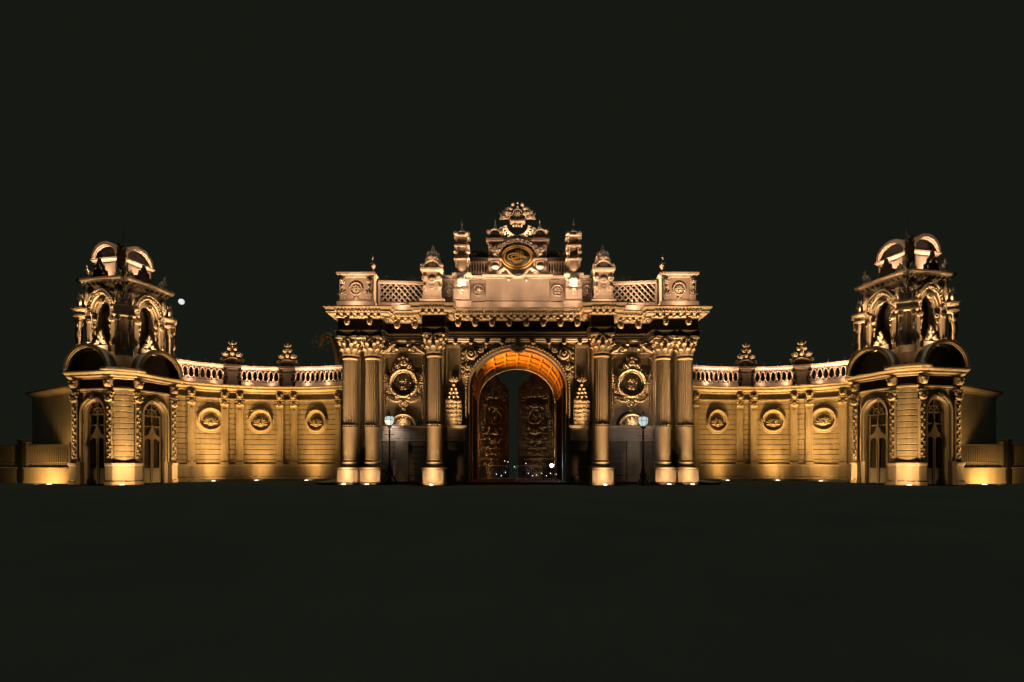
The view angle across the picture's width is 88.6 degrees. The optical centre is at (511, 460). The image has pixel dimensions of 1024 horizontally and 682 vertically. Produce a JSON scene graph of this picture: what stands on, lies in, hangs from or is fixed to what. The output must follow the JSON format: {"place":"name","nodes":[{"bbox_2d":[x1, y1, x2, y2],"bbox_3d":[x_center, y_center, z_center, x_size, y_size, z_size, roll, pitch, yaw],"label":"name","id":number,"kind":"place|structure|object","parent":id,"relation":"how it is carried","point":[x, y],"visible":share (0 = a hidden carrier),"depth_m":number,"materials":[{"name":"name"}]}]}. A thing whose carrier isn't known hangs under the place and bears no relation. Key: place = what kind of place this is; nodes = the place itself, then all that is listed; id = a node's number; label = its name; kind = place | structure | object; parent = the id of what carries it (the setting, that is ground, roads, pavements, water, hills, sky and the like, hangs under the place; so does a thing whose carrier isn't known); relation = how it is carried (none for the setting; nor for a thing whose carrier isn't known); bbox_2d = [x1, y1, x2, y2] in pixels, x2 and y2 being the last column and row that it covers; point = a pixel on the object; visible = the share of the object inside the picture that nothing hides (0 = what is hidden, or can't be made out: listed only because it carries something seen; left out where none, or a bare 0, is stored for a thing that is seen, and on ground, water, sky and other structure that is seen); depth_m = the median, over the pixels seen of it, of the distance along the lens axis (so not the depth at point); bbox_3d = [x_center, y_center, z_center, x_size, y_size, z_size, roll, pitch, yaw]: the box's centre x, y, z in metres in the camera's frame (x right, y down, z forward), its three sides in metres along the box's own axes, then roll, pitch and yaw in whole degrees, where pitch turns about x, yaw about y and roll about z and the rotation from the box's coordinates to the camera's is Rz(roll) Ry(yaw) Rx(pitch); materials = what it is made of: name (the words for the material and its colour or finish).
{"place":"outdoors","nodes":[
{"label":"outdoors","id":0,"kind":"place"},
{"bbox_2d":[25,385,73,466],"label":"garden wall","id":1,"kind":"structure","parent":0,"point":[51,416],"depth_m":37.20,"materials":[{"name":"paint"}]},
{"bbox_2d":[0,461,1023,681],"bbox_3d":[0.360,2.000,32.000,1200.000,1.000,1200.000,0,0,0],"label":"ground","id":2,"kind":"structure","parent":0,"point":[311,581],"depth_m":6.43,"materials":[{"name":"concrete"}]},
{"bbox_2d":[0,439,71,483],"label":"boundary fence","id":3,"kind":"object","parent":2,"relation":"on","point":[23,461],"visible":0.9,"depth_m":34.04,"materials":[{"name":"stone"}]},
{"bbox_2d":[62,219,183,484],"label":"corner pavilion","id":4,"kind":"structure","parent":2,"relation":"on","point":[123,373],"depth_m":32.41,"materials":[{"name":"stone"}]},
{"bbox_2d":[88,401,103,483],"bbox_3d":[-25.433,-1.105,32.281,1.456,5.170,0.220,0,0,12],"label":"window","id":5,"kind":"structure","parent":4,"relation":"in","point":[95,411],"depth_m":32.24,"materials":[{"name":"black glass"}]},
{"bbox_2d":[144,403,161,482],"bbox_3d":[-23.227,-1.105,33.713,0.220,5.170,1.456,0,0,12],"label":"window","id":6,"kind":"structure","parent":4,"relation":"in","point":[153,416],"depth_m":33.82,"materials":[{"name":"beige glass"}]},
{"bbox_2d":[175,340,341,481],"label":"wing wall","id":7,"kind":"structure","parent":2,"relation":"on","point":[280,421],"depth_m":38.50,"materials":[{"name":"stone"}]},
{"bbox_2d":[312,331,341,364],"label":"tree","id":8,"kind":"object","parent":2,"relation":"on","point":[332,338],"visible":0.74,"depth_m":48.77,"materials":[{"name":"brown plant"}]},
{"bbox_2d":[323,202,712,484],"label":"ceremonial gate","id":9,"kind":"structure","parent":2,"relation":"on","point":[600,361],"depth_m":32.97,"materials":[{"name":"stone"}]},
{"bbox_2d":[479,375,508,477],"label":"door leaf","id":10,"kind":"structure","parent":9,"relation":"in","point":[494,396],"depth_m":40.80,"materials":[{"name":"brown metal"}]},
{"bbox_2d":[518,374,553,477],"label":"door leaf","id":11,"kind":"structure","parent":9,"relation":"in","point":[535,395],"depth_m":40.15,"materials":[{"name":"brown metal"}]},
{"bbox_2d":[637,412,649,484],"bbox_3d":[7.818,-0.710,31.250,0.747,4.420,0.747,0,0,11],"label":"street lamp","id":12,"kind":"object","parent":2,"relation":"on","point":[643,420],"visible":0.99,"depth_m":31.16,"materials":[{"name":"metal"}]},
{"bbox_2d":[693,340,853,481],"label":"wing wall","id":13,"kind":"structure","parent":2,"relation":"on","point":[751,421],"depth_m":38.53,"materials":[{"name":"stone"}]},
{"bbox_2d":[845,225,970,485],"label":"corner pavilion","id":14,"kind":"structure","parent":2,"relation":"on","point":[907,365],"depth_m":32.07,"materials":[{"name":"stone"}]},
{"bbox_2d":[868,401,885,483],"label":"window","id":15,"kind":"structure","parent":14,"relation":"in","point":[876,412],"depth_m":33.46,"materials":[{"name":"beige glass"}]},
{"bbox_2d":[928,398,943,484],"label":"window","id":16,"kind":"structure","parent":14,"relation":"in","point":[935,409],"depth_m":31.91,"materials":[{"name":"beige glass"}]},
{"bbox_2d":[959,384,1002,466],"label":"garden wall","id":17,"kind":"structure","parent":2,"relation":"on","point":[978,415],"depth_m":36.98,"materials":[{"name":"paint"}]},
{"bbox_2d":[961,439,1023,483],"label":"boundary fence","id":18,"kind":"object","parent":2,"relation":"on","point":[1003,461],"visible":0.79,"depth_m":33.58,"materials":[{"name":"stone"}]},
{"bbox_2d":[0,0,1023,460],"label":"sky","id":19,"kind":"structure","parent":0,"point":[258,152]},
{"bbox_2d":[187,478,847,484],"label":"pavement","id":20,"kind":"structure","parent":0,"point":[516,481],"depth_m":33.47,"materials":[{"name":"stone"}]},
{"bbox_2d":[382,411,396,481],"bbox_3d":[-7.612,-0.850,32.550,0.747,4.420,0.747,0,0,11],"label":"street lamp","id":21,"kind":"object","parent":20,"relation":"on","point":[389,419],"visible":1,"depth_m":32.46,"materials":[{"name":"metal"}]},
{"bbox_2d":[481,465,508,479],"bbox_3d":[-1.190,0.928,37.000,2.040,1.136,0.616,0,0,-8],"label":"crowd barrier","id":22,"kind":"object","parent":20,"relation":"on","point":[484,478],"visible":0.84,"depth_m":36.98,"materials":[{"name":"metal"}]},
{"bbox_2d":[513,465,540,479],"bbox_3d":[1.110,0.928,36.700,2.040,1.136,0.616,0,0,5],"label":"crowd barrier","id":23,"kind":"object","parent":20,"relation":"on","point":[522,471],"visible":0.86,"depth_m":36.70,"materials":[{"name":"metal"}]}
]}

